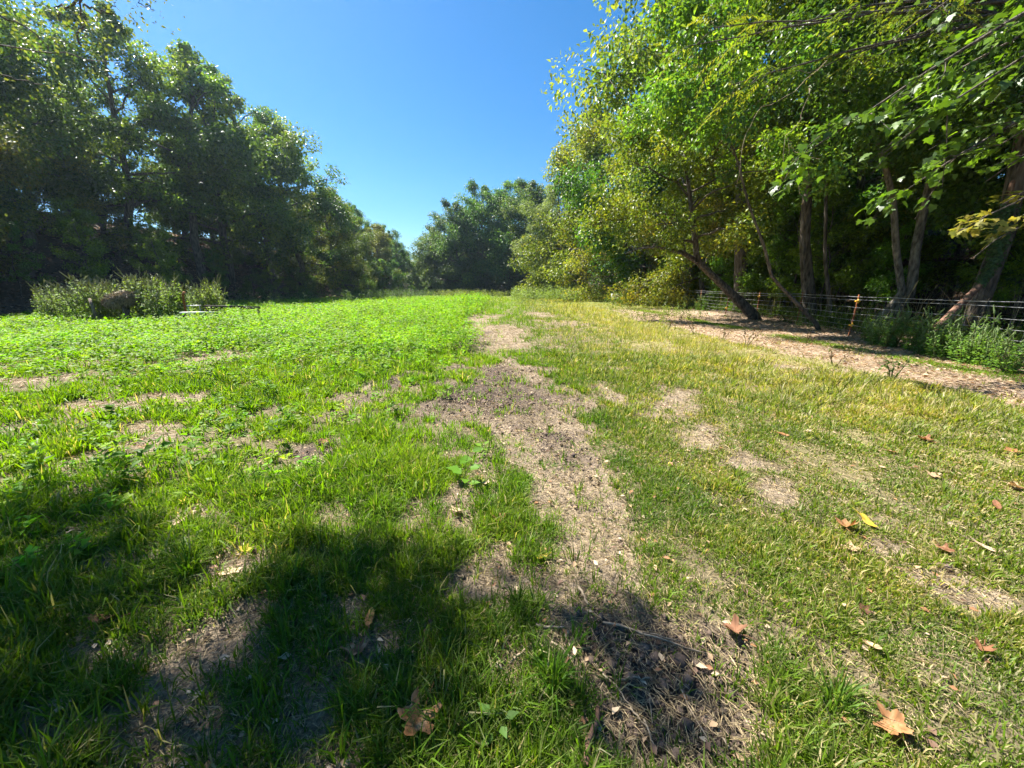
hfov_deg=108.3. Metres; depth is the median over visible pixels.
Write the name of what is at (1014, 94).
twin trunk tree
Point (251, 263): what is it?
sapling
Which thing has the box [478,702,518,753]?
seedling
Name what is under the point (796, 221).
sapling
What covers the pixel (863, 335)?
nettle plant
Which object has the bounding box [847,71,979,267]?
slender tree
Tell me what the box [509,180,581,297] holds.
willow tree
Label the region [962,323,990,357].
nettle plant
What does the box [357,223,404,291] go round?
broadleaf tree
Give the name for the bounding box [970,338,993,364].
nettle plant
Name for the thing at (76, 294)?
tall weed
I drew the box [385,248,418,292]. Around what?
broadleaf tree
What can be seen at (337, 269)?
sapling
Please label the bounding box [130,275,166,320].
tall weed
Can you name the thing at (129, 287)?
tall weed
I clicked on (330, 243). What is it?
broadleaf tree
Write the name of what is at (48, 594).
grass
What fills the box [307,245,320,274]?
sapling
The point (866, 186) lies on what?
slender tree
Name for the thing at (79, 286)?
tall weed
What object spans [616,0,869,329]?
leaning tree
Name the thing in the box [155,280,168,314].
tall weed
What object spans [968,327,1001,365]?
nettle plant
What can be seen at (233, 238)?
broadleaf tree
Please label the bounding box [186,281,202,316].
tall weed
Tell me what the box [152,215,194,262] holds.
sapling
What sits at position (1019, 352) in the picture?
nettle plant
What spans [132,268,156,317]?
tall weed
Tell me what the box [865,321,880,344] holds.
nettle plant
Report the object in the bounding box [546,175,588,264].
slender tree
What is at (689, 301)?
nettle plant
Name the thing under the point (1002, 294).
sapling
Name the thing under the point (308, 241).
broadleaf tree
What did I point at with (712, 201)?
broadleaf tree
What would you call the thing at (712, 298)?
bush
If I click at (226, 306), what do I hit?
steel frame
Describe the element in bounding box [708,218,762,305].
sapling
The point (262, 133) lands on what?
slender tree
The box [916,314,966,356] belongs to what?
nettle plant
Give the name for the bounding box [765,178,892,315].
sapling
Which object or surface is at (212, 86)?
slender tree
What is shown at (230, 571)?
fallen leaf
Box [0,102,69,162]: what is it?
slender tree
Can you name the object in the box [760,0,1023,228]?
maple tree
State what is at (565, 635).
stick
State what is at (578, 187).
broadleaf tree
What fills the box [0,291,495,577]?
weeds
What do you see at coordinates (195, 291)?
tall weed
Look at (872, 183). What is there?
broadleaf tree
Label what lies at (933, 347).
nettle plant
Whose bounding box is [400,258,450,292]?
bush
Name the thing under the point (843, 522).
fallen leaf
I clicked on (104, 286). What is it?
tall weed
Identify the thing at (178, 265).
sapling
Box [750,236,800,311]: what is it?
sapling
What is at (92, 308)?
wooden post
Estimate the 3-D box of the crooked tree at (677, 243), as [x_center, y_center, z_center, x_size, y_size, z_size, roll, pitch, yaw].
[8.327,-7.453,16.957,9.362,9.976,8.718,-6,15,-22]
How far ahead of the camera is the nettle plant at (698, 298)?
25.45 m
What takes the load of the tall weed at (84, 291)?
on the ground at (48, 240)
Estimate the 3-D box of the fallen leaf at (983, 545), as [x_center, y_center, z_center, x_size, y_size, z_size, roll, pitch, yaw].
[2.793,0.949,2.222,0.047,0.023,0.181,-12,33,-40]
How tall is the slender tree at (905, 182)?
12.039 m
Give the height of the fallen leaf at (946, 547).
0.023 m
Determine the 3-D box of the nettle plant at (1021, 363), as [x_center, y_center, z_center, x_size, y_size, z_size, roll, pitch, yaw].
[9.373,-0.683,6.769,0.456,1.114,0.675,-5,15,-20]
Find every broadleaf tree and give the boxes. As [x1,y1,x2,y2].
[0,0,124,248]
[0,0,227,264]
[0,85,56,236]
[0,117,56,282]
[1,70,159,220]
[2,98,146,251]
[42,98,138,235]
[76,40,322,282]
[131,155,211,241]
[200,166,264,259]
[226,106,356,294]
[274,199,328,272]
[276,186,375,296]
[316,217,382,293]
[343,203,371,256]
[352,211,375,270]
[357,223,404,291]
[366,222,410,284]
[381,238,419,293]
[385,229,410,286]
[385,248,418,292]
[404,197,501,295]
[407,224,464,294]
[430,177,524,295]
[453,178,544,292]
[475,177,577,295]
[507,103,652,299]
[540,0,892,311]
[549,84,690,300]
[559,151,689,302]
[602,122,792,309]
[644,150,727,299]
[647,9,798,299]
[675,0,999,322]
[686,132,800,301]
[814,61,888,256]
[836,147,886,258]
[854,162,896,189]
[874,109,1023,313]
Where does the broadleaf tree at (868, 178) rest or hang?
on the ground at (48, 240)
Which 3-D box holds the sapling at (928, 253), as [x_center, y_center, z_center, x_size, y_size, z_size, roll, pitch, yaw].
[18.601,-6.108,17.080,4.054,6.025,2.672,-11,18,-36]
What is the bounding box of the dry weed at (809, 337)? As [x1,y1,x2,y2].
[806,332,819,344]
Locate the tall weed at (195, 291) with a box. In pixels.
[188,281,211,315]
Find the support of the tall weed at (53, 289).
on the ground at (48, 240)
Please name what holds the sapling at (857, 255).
on the ground at (48, 240)
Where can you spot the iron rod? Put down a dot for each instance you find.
(184, 303)
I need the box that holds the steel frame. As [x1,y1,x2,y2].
[204,305,260,324]
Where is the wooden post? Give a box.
[88,298,98,319]
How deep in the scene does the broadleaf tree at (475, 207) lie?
76.65 m
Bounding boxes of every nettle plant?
[686,295,693,308]
[695,300,700,310]
[697,294,709,309]
[702,298,708,310]
[860,320,867,339]
[864,315,890,340]
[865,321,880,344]
[867,318,888,343]
[873,325,884,344]
[876,303,914,344]
[877,307,906,347]
[881,327,900,346]
[889,308,917,347]
[899,307,944,349]
[905,329,922,350]
[911,332,931,354]
[916,306,962,351]
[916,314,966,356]
[917,324,939,355]
[924,316,956,358]
[924,324,955,354]
[937,329,962,356]
[945,317,966,363]
[948,330,970,360]
[953,316,993,363]
[958,332,995,363]
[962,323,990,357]
[965,305,1013,352]
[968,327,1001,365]
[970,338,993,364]
[976,324,1013,364]
[977,325,1001,365]
[979,331,1012,369]
[987,329,1023,374]
[993,324,1023,373]
[998,337,1023,371]
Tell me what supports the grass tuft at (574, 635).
on the ground at (48, 240)
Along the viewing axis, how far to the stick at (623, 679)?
1.49 m
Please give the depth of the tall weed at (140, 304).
16.31 m
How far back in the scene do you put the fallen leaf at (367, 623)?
1.73 m
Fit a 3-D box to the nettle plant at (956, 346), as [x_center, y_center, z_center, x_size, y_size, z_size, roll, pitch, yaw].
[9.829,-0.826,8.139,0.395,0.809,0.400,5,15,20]
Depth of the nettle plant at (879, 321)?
10.86 m
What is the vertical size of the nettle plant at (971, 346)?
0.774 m
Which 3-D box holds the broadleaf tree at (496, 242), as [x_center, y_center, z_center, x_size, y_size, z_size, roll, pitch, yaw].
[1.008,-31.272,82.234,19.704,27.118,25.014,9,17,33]
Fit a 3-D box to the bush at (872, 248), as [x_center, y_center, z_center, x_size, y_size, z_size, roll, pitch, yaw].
[21.186,-6.792,21.049,6.312,5.222,5.604,3,14,10]
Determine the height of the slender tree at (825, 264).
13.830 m
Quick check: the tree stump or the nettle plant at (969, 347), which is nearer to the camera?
the nettle plant at (969, 347)
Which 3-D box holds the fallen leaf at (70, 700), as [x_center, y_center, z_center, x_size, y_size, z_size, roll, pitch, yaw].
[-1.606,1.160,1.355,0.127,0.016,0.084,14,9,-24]
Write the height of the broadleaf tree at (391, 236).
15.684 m
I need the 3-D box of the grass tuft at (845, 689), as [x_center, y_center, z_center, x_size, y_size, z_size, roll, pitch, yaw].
[1.231,1.133,1.399,0.302,0.197,0.269,3,15,11]
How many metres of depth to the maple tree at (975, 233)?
6.98 m
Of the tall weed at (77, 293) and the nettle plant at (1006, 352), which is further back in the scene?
the tall weed at (77, 293)
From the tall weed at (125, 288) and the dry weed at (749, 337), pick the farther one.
the tall weed at (125, 288)
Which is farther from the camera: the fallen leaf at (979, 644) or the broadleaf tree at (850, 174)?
the broadleaf tree at (850, 174)
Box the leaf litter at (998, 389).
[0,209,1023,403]
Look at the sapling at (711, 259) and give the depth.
28.34 m
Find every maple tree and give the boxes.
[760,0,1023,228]
[948,191,1023,256]
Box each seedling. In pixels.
[439,386,450,399]
[446,447,481,486]
[470,441,490,458]
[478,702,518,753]
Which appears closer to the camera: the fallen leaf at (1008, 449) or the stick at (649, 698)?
the stick at (649, 698)
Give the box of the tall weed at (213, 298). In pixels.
[200,275,227,313]
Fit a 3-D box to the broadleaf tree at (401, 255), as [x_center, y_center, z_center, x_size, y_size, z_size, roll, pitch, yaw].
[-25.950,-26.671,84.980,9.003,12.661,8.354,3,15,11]
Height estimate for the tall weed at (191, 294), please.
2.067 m
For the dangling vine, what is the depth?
8.47 m
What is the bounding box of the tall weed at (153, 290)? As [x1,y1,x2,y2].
[143,274,162,315]
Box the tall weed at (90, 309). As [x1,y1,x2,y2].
[82,288,106,317]
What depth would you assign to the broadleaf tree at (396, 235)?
100.83 m
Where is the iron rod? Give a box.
[182,291,186,315]
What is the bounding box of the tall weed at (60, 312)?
[33,289,67,316]
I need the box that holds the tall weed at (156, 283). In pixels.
[149,274,164,312]
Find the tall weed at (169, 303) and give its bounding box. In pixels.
[148,275,180,316]
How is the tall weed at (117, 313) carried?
on the ground at (48, 240)
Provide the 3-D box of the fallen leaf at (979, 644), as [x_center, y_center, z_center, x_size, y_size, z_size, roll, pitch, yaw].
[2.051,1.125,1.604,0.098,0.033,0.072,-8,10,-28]
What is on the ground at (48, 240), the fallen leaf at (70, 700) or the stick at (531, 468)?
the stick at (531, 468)
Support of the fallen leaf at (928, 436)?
on the grass at (48, 594)
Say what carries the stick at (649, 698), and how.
on the ground at (48, 240)
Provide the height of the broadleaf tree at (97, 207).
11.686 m
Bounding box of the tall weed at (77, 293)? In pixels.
[65,275,88,315]
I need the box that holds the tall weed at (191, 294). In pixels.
[185,279,202,313]
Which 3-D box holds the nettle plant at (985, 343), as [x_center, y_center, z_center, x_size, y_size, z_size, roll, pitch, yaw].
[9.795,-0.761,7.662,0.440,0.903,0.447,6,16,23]
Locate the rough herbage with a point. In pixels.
(517, 293)
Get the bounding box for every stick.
[509,461,558,476]
[509,646,529,663]
[536,623,563,628]
[551,640,573,660]
[564,630,570,645]
[578,586,588,604]
[582,705,599,766]
[590,569,647,605]
[602,671,630,705]
[603,621,717,656]
[617,623,680,641]
[617,676,649,680]
[630,707,648,727]
[638,675,652,723]
[643,718,654,744]
[680,689,711,745]
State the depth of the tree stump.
15.95 m
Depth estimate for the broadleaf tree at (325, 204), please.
49.75 m
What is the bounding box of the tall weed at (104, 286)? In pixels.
[89,280,120,320]
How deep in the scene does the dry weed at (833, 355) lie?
7.43 m
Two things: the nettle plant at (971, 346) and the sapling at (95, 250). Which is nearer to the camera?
the nettle plant at (971, 346)
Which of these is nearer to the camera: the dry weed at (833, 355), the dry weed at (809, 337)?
the dry weed at (833, 355)
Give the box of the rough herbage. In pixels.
[219,283,1023,350]
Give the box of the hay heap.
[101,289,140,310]
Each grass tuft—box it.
[162,548,213,580]
[515,619,583,715]
[557,613,598,654]
[797,656,894,724]
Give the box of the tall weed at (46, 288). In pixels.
[30,279,53,300]
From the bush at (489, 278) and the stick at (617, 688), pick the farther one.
the bush at (489, 278)
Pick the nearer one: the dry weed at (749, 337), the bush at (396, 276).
the dry weed at (749, 337)
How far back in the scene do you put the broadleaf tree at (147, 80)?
31.63 m
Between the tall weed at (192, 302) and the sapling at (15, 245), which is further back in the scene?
the sapling at (15, 245)
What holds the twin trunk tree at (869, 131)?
on the ground at (48, 240)
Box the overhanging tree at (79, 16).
[0,0,184,109]
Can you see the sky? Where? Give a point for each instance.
(410, 100)
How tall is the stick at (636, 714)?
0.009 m
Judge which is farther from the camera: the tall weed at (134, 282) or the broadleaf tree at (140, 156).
the broadleaf tree at (140, 156)
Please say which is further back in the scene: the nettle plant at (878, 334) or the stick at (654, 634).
the nettle plant at (878, 334)
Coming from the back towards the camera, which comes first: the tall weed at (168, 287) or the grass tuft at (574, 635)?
the tall weed at (168, 287)
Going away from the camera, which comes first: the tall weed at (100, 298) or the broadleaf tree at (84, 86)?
the tall weed at (100, 298)
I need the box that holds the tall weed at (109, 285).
[94,274,121,314]
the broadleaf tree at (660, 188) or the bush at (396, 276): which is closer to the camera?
the broadleaf tree at (660, 188)
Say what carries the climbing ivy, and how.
attached to the leaning tree at (972, 292)
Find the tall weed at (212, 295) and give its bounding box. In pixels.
[198,278,227,316]
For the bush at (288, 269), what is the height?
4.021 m
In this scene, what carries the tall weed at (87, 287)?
on the ground at (48, 240)
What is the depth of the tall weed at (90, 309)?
15.80 m
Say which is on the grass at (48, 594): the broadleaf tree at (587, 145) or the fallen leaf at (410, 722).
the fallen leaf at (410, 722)
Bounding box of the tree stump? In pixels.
[121,303,131,319]
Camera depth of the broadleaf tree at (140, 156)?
44.63 m
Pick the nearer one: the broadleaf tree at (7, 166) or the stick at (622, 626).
the stick at (622, 626)
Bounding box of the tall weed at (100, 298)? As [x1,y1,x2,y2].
[79,281,114,318]
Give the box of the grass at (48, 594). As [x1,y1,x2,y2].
[0,294,1023,767]
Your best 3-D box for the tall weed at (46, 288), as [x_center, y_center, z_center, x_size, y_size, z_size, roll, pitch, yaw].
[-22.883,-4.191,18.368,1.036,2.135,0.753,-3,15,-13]
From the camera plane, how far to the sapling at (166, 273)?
28.47 m
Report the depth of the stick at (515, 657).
1.56 m
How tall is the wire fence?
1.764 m
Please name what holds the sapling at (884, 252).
on the ground at (48, 240)
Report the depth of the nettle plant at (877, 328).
10.60 m
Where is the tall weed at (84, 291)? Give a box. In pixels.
[60,272,111,319]
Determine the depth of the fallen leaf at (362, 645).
1.57 m
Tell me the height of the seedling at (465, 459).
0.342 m
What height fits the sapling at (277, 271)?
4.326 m
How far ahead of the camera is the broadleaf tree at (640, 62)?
19.42 m
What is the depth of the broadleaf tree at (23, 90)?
26.54 m
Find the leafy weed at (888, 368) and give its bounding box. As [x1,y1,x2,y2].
[878,355,917,377]
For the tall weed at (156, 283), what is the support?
on the ground at (48, 240)
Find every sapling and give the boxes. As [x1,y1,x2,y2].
[0,220,57,298]
[45,195,113,284]
[121,219,165,271]
[126,215,182,290]
[147,235,192,284]
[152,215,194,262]
[201,247,230,288]
[245,235,281,272]
[261,261,288,297]
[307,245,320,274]
[316,261,326,289]
[323,253,349,290]
[650,206,709,305]
[659,256,697,304]
[693,246,733,295]
[696,207,734,305]
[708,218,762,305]
[709,185,800,303]
[723,181,799,306]
[733,170,869,314]
[742,159,860,310]
[749,204,833,309]
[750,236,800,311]
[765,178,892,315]
[797,221,876,312]
[815,204,904,311]
[853,206,926,311]
[859,198,942,306]
[889,180,958,298]
[951,202,1023,326]
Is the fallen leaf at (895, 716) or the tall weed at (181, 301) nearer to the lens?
the fallen leaf at (895, 716)
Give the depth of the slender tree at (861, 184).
20.57 m
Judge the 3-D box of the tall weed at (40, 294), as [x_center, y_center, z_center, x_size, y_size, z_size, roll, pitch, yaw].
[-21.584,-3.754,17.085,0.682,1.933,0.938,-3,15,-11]
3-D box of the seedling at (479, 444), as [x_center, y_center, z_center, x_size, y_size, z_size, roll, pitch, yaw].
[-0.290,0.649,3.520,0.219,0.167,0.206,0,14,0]
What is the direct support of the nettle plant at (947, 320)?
on the ground at (48, 240)
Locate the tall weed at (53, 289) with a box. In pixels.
[41,278,70,312]
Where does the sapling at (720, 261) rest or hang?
on the ground at (48, 240)
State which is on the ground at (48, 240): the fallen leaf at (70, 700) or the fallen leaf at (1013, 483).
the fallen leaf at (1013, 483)
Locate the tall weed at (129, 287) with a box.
[116,267,148,318]
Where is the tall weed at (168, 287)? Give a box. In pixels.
[154,271,184,312]
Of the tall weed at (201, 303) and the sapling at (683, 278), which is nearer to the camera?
the tall weed at (201, 303)
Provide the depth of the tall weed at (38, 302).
15.69 m
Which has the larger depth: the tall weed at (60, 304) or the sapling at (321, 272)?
the sapling at (321, 272)
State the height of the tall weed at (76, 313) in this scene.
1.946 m
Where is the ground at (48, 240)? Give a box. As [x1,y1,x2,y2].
[0,210,1023,767]
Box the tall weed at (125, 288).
[116,278,145,314]
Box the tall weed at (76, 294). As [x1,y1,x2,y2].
[50,284,85,317]
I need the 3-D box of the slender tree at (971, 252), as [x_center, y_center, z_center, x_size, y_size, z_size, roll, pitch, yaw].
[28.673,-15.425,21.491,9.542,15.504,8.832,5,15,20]
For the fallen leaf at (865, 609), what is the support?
on the grass at (48, 594)
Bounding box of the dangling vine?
[737,66,821,204]
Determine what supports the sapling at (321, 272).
on the ground at (48, 240)
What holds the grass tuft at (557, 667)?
on the ground at (48, 240)
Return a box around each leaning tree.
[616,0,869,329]
[887,6,1023,331]
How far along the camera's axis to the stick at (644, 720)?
1.31 m
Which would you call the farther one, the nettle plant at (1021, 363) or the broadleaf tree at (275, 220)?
the broadleaf tree at (275, 220)
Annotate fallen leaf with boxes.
[49,689,78,711]
[88,613,130,622]
[218,566,242,576]
[237,543,251,557]
[336,636,367,666]
[365,607,373,631]
[397,682,441,735]
[723,614,756,639]
[834,515,857,530]
[837,541,861,550]
[852,507,877,526]
[855,635,881,648]
[858,700,913,734]
[859,603,872,616]
[917,434,934,441]
[919,470,940,476]
[935,541,954,551]
[957,532,999,551]
[971,637,997,650]
[992,500,1003,512]
[1001,480,1023,488]
[1004,446,1020,452]
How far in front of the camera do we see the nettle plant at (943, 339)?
8.67 m
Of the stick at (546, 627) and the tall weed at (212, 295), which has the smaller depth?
the stick at (546, 627)
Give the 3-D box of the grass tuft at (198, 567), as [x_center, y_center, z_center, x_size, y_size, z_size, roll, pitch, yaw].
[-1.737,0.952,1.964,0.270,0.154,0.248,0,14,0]
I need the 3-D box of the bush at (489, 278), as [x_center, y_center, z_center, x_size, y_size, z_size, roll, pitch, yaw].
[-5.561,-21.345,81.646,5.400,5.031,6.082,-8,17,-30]
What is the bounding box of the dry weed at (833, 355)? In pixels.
[826,350,848,365]
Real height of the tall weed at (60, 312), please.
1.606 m
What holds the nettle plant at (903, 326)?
on the ground at (48, 240)
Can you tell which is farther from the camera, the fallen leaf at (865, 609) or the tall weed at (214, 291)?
the tall weed at (214, 291)
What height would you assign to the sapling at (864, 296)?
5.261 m
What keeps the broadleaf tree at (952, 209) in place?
on the ground at (48, 240)
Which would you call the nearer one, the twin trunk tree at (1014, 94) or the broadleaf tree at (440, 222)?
the twin trunk tree at (1014, 94)
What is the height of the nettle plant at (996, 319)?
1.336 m
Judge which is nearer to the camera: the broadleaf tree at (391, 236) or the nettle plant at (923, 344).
the nettle plant at (923, 344)
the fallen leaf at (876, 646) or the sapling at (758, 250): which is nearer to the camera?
the fallen leaf at (876, 646)
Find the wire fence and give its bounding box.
[646,290,1023,358]
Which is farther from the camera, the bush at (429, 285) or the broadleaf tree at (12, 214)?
the bush at (429, 285)
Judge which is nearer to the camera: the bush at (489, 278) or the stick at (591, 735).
the stick at (591, 735)
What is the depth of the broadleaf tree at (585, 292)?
37.33 m
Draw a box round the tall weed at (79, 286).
[67,272,91,306]
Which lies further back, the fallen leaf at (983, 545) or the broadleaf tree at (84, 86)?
the broadleaf tree at (84, 86)
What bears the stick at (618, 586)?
on the ground at (48, 240)
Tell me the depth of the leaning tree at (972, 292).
10.52 m
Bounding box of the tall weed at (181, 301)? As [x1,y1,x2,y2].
[162,279,190,313]
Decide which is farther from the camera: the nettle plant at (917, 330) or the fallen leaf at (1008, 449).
the nettle plant at (917, 330)
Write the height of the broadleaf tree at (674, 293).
13.369 m
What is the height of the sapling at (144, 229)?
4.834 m
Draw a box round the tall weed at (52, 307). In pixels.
[42,295,59,314]
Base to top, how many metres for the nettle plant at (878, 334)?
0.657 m
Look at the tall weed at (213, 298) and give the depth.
17.36 m
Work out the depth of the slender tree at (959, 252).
20.68 m
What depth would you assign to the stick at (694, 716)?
1.36 m
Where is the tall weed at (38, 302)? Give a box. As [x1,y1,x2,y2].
[30,285,57,320]
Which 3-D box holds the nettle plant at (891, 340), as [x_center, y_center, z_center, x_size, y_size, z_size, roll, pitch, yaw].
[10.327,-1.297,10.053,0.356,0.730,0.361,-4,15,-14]
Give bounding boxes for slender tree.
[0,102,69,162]
[105,37,244,282]
[144,163,203,261]
[178,72,320,292]
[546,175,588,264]
[635,195,660,276]
[747,83,875,298]
[763,0,962,325]
[804,16,991,300]
[833,45,1011,313]
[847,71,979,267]
[945,172,1003,253]
[954,122,1005,264]
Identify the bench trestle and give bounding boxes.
[179,311,215,326]
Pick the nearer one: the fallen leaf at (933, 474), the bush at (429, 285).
the fallen leaf at (933, 474)
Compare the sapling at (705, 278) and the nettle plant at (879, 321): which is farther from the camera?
the sapling at (705, 278)
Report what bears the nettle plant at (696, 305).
on the ground at (48, 240)
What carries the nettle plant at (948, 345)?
on the ground at (48, 240)
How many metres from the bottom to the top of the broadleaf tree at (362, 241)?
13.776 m
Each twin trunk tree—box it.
[738,0,1023,328]
[792,0,1023,329]
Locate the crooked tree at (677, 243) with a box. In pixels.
[574,70,804,319]
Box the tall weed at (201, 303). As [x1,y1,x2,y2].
[187,286,209,315]
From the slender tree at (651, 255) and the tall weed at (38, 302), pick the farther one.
the slender tree at (651, 255)
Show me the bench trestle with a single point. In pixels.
(183, 314)
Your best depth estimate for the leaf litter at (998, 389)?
12.88 m
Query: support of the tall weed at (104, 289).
on the ground at (48, 240)
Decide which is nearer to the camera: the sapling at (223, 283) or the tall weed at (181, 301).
the tall weed at (181, 301)
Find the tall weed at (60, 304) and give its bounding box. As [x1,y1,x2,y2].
[53,291,74,321]
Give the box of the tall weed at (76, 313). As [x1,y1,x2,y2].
[45,280,90,321]
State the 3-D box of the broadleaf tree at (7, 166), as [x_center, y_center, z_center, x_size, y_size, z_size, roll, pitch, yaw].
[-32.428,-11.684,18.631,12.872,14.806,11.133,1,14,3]
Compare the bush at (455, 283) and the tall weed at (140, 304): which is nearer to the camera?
the tall weed at (140, 304)
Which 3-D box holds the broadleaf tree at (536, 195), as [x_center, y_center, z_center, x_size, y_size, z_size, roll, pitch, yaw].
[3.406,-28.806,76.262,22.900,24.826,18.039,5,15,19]
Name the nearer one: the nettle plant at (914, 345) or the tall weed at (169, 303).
the nettle plant at (914, 345)
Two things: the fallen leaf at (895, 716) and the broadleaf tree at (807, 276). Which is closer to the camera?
the fallen leaf at (895, 716)
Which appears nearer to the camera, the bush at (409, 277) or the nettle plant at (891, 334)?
the nettle plant at (891, 334)
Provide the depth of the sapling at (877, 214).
19.19 m
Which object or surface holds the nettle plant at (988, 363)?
on the ground at (48, 240)
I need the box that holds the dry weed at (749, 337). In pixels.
[741,328,762,345]
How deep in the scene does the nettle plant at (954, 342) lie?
8.09 m
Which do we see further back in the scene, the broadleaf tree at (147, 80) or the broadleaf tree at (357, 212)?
the broadleaf tree at (357, 212)
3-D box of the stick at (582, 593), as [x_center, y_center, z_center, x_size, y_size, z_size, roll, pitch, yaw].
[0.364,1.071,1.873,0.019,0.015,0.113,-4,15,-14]
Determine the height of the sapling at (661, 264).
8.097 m
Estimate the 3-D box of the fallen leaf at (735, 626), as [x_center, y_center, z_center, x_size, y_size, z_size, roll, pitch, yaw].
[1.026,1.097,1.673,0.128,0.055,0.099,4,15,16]
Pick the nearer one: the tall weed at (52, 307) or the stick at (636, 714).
the stick at (636, 714)
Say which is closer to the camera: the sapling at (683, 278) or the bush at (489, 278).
the sapling at (683, 278)
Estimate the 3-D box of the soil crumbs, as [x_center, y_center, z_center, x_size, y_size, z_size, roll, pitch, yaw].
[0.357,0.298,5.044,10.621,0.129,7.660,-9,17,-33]
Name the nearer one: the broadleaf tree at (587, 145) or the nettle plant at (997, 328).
the nettle plant at (997, 328)
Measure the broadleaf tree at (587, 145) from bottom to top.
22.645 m
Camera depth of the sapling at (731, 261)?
24.73 m
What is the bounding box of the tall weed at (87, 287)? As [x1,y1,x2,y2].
[78,276,97,311]
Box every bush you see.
[280,266,315,290]
[358,258,413,292]
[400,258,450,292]
[413,282,430,294]
[422,278,436,292]
[443,276,463,289]
[476,276,499,294]
[697,262,782,310]
[821,235,951,295]
[940,241,1018,304]
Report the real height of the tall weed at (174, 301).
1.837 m
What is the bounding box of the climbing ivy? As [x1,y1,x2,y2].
[974,195,1021,287]
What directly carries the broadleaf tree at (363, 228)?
on the ground at (48, 240)
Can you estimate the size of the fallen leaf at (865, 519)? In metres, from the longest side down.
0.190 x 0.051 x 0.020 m
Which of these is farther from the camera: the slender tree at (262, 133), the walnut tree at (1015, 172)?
the slender tree at (262, 133)
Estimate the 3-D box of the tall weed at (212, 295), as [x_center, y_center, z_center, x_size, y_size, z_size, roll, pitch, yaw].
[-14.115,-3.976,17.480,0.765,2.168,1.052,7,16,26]
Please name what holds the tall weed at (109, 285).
on the ground at (48, 240)
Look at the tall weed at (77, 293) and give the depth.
17.88 m
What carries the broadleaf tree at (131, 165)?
on the ground at (48, 240)
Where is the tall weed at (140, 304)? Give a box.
[122,270,150,318]
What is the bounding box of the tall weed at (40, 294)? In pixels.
[26,282,56,314]
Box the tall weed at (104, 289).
[92,277,116,317]
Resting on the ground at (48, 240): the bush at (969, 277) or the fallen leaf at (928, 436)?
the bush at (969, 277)
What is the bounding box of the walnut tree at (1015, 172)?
[655,0,1023,334]
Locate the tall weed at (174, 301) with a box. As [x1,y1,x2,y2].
[162,285,181,313]
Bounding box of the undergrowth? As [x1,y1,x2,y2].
[648,239,1023,353]
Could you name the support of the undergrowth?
on the ground at (48, 240)
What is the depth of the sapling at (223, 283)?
36.51 m
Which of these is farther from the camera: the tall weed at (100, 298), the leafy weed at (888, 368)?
the tall weed at (100, 298)
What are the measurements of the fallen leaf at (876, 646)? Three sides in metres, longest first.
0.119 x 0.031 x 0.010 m
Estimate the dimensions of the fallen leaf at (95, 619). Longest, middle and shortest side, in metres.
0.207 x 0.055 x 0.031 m
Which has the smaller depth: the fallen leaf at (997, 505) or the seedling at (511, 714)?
the seedling at (511, 714)
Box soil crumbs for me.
[66,357,979,767]
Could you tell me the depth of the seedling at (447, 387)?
5.41 m
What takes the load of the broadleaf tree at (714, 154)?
on the ground at (48, 240)
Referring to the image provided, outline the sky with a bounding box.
[1,0,998,267]
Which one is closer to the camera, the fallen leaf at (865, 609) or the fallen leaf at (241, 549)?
the fallen leaf at (865, 609)
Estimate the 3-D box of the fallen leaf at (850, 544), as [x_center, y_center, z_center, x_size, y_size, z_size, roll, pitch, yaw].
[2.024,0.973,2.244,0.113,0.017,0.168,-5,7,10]
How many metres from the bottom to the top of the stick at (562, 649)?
0.015 m
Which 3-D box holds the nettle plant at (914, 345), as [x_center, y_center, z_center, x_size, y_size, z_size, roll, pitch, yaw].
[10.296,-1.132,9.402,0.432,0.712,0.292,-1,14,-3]
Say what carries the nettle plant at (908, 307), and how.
on the ground at (48, 240)
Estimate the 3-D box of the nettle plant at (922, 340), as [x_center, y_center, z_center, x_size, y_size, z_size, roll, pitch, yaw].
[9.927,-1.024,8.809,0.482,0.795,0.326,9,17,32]
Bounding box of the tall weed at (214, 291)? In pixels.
[202,274,221,301]
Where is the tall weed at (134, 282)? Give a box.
[115,272,155,312]
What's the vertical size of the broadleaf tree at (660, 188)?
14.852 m
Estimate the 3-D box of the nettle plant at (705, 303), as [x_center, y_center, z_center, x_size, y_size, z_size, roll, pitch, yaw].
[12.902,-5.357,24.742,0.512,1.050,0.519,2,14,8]
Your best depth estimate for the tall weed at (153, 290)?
16.88 m
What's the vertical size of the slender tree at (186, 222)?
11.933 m
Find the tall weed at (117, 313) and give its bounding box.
[107,284,122,319]
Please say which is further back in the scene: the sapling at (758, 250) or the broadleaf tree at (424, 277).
the broadleaf tree at (424, 277)
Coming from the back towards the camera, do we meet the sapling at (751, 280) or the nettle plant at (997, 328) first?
the sapling at (751, 280)
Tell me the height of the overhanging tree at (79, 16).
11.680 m
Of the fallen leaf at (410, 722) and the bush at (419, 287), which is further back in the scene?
the bush at (419, 287)
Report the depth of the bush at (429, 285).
82.00 m

